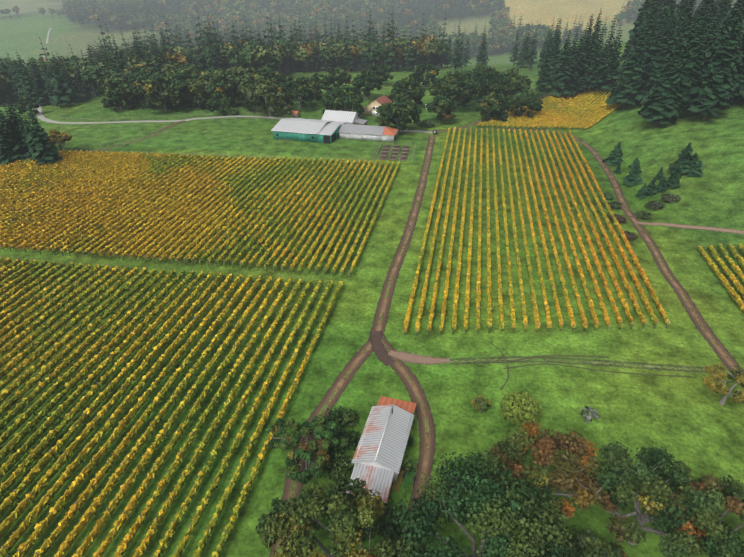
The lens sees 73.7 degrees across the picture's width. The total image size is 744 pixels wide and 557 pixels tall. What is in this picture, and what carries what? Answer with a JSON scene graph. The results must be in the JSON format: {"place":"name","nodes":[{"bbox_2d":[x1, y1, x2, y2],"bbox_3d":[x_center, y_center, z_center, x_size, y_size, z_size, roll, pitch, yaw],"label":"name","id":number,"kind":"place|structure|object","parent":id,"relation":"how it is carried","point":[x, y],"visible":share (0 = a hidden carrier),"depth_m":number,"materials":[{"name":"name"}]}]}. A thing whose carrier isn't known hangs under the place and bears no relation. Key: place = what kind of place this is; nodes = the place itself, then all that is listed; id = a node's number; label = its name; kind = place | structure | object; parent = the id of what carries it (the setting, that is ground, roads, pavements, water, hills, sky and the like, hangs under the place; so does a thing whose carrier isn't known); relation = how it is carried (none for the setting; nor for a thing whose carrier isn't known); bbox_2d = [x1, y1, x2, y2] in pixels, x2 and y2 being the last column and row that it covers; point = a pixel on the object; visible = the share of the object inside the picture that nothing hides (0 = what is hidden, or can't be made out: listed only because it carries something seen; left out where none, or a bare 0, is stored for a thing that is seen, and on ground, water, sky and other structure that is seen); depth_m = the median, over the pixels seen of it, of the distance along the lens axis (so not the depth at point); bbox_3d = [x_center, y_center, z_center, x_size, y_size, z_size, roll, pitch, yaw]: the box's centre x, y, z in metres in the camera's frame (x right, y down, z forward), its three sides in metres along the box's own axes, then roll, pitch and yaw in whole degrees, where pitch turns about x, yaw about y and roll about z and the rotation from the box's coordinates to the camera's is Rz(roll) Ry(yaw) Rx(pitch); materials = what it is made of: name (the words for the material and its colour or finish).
{"place":"outdoors","nodes":[
{"label":"outdoors","id":0,"kind":"place"},
{"bbox_2d":[91,120,184,151],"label":"farm track","id":1,"kind":"structure","parent":0,"point":[159,132],"depth_m":218.57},
{"bbox_2d":[271,118,345,143],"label":"green barn","id":2,"kind":"structure","parent":0,"point":[309,130],"depth_m":214.29,"materials":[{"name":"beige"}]},
{"bbox_2d":[0,0,743,556],"bbox_3d":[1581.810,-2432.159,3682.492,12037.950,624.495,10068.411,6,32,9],"label":"ground","id":3,"kind":"structure","parent":0,"point":[694,426],"depth_m":108.98,"materials":[{"name":"green plant"}]},
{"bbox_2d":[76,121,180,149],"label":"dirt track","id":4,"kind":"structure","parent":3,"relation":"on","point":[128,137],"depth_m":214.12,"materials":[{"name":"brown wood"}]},
{"bbox_2d":[35,104,285,123],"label":"driveway","id":5,"kind":"structure","parent":3,"relation":"on","point":[39,115],"depth_m":246.18,"materials":[{"name":"grey gravel"}]},
{"bbox_2d":[53,111,275,120],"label":"drive fence","id":6,"kind":"object","parent":3,"relation":"on","point":[131,117],"visible":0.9,"depth_m":247.36,"materials":[{"name":"brown wood"}]},
{"bbox_2d":[0,256,342,556],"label":"vines","id":7,"kind":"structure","parent":3,"relation":"on","point":[8,274],"depth_m":86.54,"materials":[{"name":"yellow plant"}]},
{"bbox_2d":[95,63,292,115],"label":"pasture tree","id":8,"kind":"object","parent":3,"relation":"on","point":[249,88],"visible":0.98,"depth_m":257.21,"materials":[{"name":"green plant"}]},
{"bbox_2d":[0,149,399,276],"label":"vines","id":9,"kind":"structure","parent":3,"relation":"on","point":[35,197],"depth_m":152.69,"materials":[{"name":"yellow plant"}]},
{"bbox_2d":[93,150,363,161],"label":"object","id":10,"kind":"structure","parent":3,"relation":"on","point":[242,155],"depth_m":194.14,"materials":[{"name":"brown soil"}]},
{"bbox_2d":[6,62,543,149],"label":"trees","id":11,"kind":"object","parent":3,"relation":"on","point":[492,88],"visible":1,"depth_m":251.50,"materials":[{"name":"green plant"}]},
{"bbox_2d":[292,111,299,117],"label":"hut","id":12,"kind":"object","parent":3,"relation":"on","point":[295,114],"visible":1,"depth_m":246.96,"materials":[{"name":"orange"}]},
{"bbox_2d":[0,8,622,164],"bbox_3d":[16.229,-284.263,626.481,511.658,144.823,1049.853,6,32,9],"label":"fir tree","id":13,"kind":"object","parent":3,"relation":"on","point":[571,70],"visible":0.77,"depth_m":277.70,"materials":[{"name":"green plant"}]},
{"bbox_2d":[268,338,373,556],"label":"dirt road","id":14,"kind":"structure","parent":3,"relation":"on","point":[353,365],"depth_m":86.65,"materials":[{"name":"brown soil"}]},
{"bbox_2d":[263,478,384,556],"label":"oak tree","id":15,"kind":"object","parent":3,"relation":"on","point":[360,517],"visible":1,"depth_m":55.80,"materials":[{"name":"green plant"}]},
{"bbox_2d":[321,110,366,124],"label":"barn","id":16,"kind":"structure","parent":3,"relation":"on","point":[347,117],"depth_m":229.92,"materials":[{"name":"beige metal"}]},
{"bbox_2d":[339,124,398,141],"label":"long grey shed","id":17,"kind":"object","parent":3,"relation":"on","point":[369,132],"visible":0.94,"depth_m":214.78,"materials":[{"name":"beige"}]},
{"bbox_2d":[0,0,743,102],"bbox_3d":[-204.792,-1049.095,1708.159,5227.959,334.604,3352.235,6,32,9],"label":"forest","id":18,"kind":"object","parent":3,"relation":"on","point":[354,42],"visible":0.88,"depth_m":1070.07,"materials":[{"name":"green plant"}]},
{"bbox_2d":[363,95,392,116],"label":"farmhouse","id":19,"kind":"object","parent":3,"relation":"on","point":[370,108],"visible":0.73,"depth_m":249.31,"materials":[{"name":"beige paint"}]},
{"bbox_2d":[346,396,416,502],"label":"tin shed","id":20,"kind":"object","parent":3,"relation":"on","point":[379,454],"visible":0.81,"depth_m":73.33,"materials":[{"name":"grey metal"}]},
{"bbox_2d":[376,141,415,161],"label":"garden beds","id":21,"kind":"object","parent":3,"relation":"on","point":[394,153],"visible":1,"depth_m":199.45,"materials":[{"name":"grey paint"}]},
{"bbox_2d":[392,467,404,491],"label":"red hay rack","id":22,"kind":"object","parent":3,"relation":"on","point":[397,481],"visible":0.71,"depth_m":71.25,"materials":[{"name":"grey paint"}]},
{"bbox_2d":[372,537,436,556],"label":"oak tree","id":23,"kind":"object","parent":3,"relation":"on","point":[381,550],"visible":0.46,"depth_m":54.78,"materials":[{"name":"green plant"}]},
{"bbox_2d":[381,334,435,548],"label":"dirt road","id":24,"kind":"structure","parent":3,"relation":"on","point":[403,371],"depth_m":81.33,"materials":[{"name":"brown soil"}]},
{"bbox_2d":[388,350,449,364],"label":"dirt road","id":25,"kind":"structure","parent":24,"relation":"on","point":[411,357],"depth_m":94.59,"materials":[{"name":"brown soil"}]},
{"bbox_2d":[403,457,416,495],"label":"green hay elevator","id":26,"kind":"object","parent":3,"relation":"on","point":[414,478],"visible":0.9,"depth_m":71.84,"materials":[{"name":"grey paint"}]},
{"bbox_2d":[401,130,431,132],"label":"driveway","id":27,"kind":"structure","parent":3,"relation":"on","point":[416,131],"depth_m":226.33,"materials":[{"name":"grey gravel"}]},
{"bbox_2d":[314,406,587,548],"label":"bramble bush","id":28,"kind":"object","parent":3,"relation":"on","point":[341,465],"visible":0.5,"depth_m":72.27,"materials":[{"name":"green plant"}]},
{"bbox_2d":[386,447,572,556],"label":"oak tree","id":29,"kind":"object","parent":3,"relation":"on","point":[512,502],"visible":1,"depth_m":54.74,"materials":[{"name":"green plant"}]},
{"bbox_2d":[489,341,508,389],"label":"wheel track","id":30,"kind":"structure","parent":3,"relation":"on","point":[506,364],"depth_m":92.53,"materials":[{"name":"brown soil"}]},
{"bbox_2d":[403,127,669,335],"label":"vines","id":31,"kind":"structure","parent":3,"relation":"on","point":[624,304],"depth_m":130.34,"materials":[{"name":"yellow plant"}]},
{"bbox_2d":[487,421,608,518],"bbox_3d":[22.552,26.172,66.005,15.005,12.552,14.778,6,32,9],"label":"orange oak tree","id":32,"kind":"object","parent":3,"relation":"on","point":[576,463],"visible":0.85,"depth_m":63.10,"materials":[{"name":"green plant"}]},
{"bbox_2d":[476,80,623,130],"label":"vineyard","id":33,"kind":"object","parent":3,"relation":"on","point":[559,114],"depth_m":243.94,"materials":[{"name":"yellow plant"}]},
{"bbox_2d":[450,356,717,372],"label":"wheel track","id":34,"kind":"structure","parent":3,"relation":"on","point":[656,366],"depth_m":93.66,"materials":[{"name":"brown soil"}]},
{"bbox_2d":[475,355,608,362],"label":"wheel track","id":35,"kind":"structure","parent":34,"relation":"on","point":[544,356],"depth_m":95.09,"materials":[{"name":"brown soil"}]},
{"bbox_2d":[503,363,690,376],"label":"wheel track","id":36,"kind":"structure","parent":34,"relation":"on","point":[596,370],"depth_m":92.00,"materials":[{"name":"brown soil"}]},
{"bbox_2d":[560,529,627,556],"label":"oak tree","id":37,"kind":"object","parent":3,"relation":"on","point":[589,544],"visible":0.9,"depth_m":55.98,"materials":[{"name":"green plant"}]},
{"bbox_2d":[600,142,703,240],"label":"trees and shrubs","id":38,"kind":"object","parent":3,"relation":"on","point":[688,163],"visible":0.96,"depth_m":159.34,"materials":[{"name":"green plant"}]},
{"bbox_2d":[567,135,743,376],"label":"dirt road","id":39,"kind":"structure","parent":3,"relation":"on","point":[727,359],"depth_m":119.45,"materials":[{"name":"brown soil"}]},
{"bbox_2d":[596,440,743,556],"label":"oak tree","id":40,"kind":"object","parent":3,"relation":"on","point":[622,479],"visible":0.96,"depth_m":57.79,"materials":[{"name":"green plant"}]},
{"bbox_2d":[605,0,743,126],"bbox_3d":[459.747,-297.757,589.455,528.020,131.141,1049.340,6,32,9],"label":"conifer trees","id":41,"kind":"object","parent":3,"relation":"on","point":[679,60],"visible":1,"depth_m":197.13,"materials":[{"name":"green plant"}]},
{"bbox_2d":[636,221,743,234],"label":"dirt road","id":42,"kind":"structure","parent":3,"relation":"on","point":[725,230],"depth_m":138.46,"materials":[{"name":"brown soil"}]},
{"bbox_2d":[674,474,743,556],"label":"oak tree","id":43,"kind":"object","parent":3,"relation":"on","point":[717,543],"visible":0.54,"depth_m":56.18,"materials":[{"name":"green plant"}]},
{"bbox_2d":[697,241,743,312],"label":"vines","id":44,"kind":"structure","parent":3,"relation":"on","point":[735,296],"depth_m":120.31,"materials":[{"name":"yellow plant"}]},
{"bbox_2d":[369,135,435,336],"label":"road","id":45,"kind":"structure","parent":0,"point":[383,306],"depth_m":130.41,"materials":[{"name":"brown soil"}]},
{"bbox_2d":[370,331,396,365],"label":"junction","id":46,"kind":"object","parent":45,"relation":"on","point":[381,354],"visible":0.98,"depth_m":97.11,"materials":[{"name":"brown soil"}]},
{"bbox_2d":[437,93,551,131],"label":"uphill road","id":47,"kind":"structure","parent":0,"point":[474,123],"depth_m":236.42,"materials":[{"name":"grey gravel"}]},
{"bbox_2d":[437,129,568,135],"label":"dirt track","id":48,"kind":"structure","parent":0,"point":[511,129],"depth_m":229.03,"materials":[{"name":"brown soil"}]}
]}

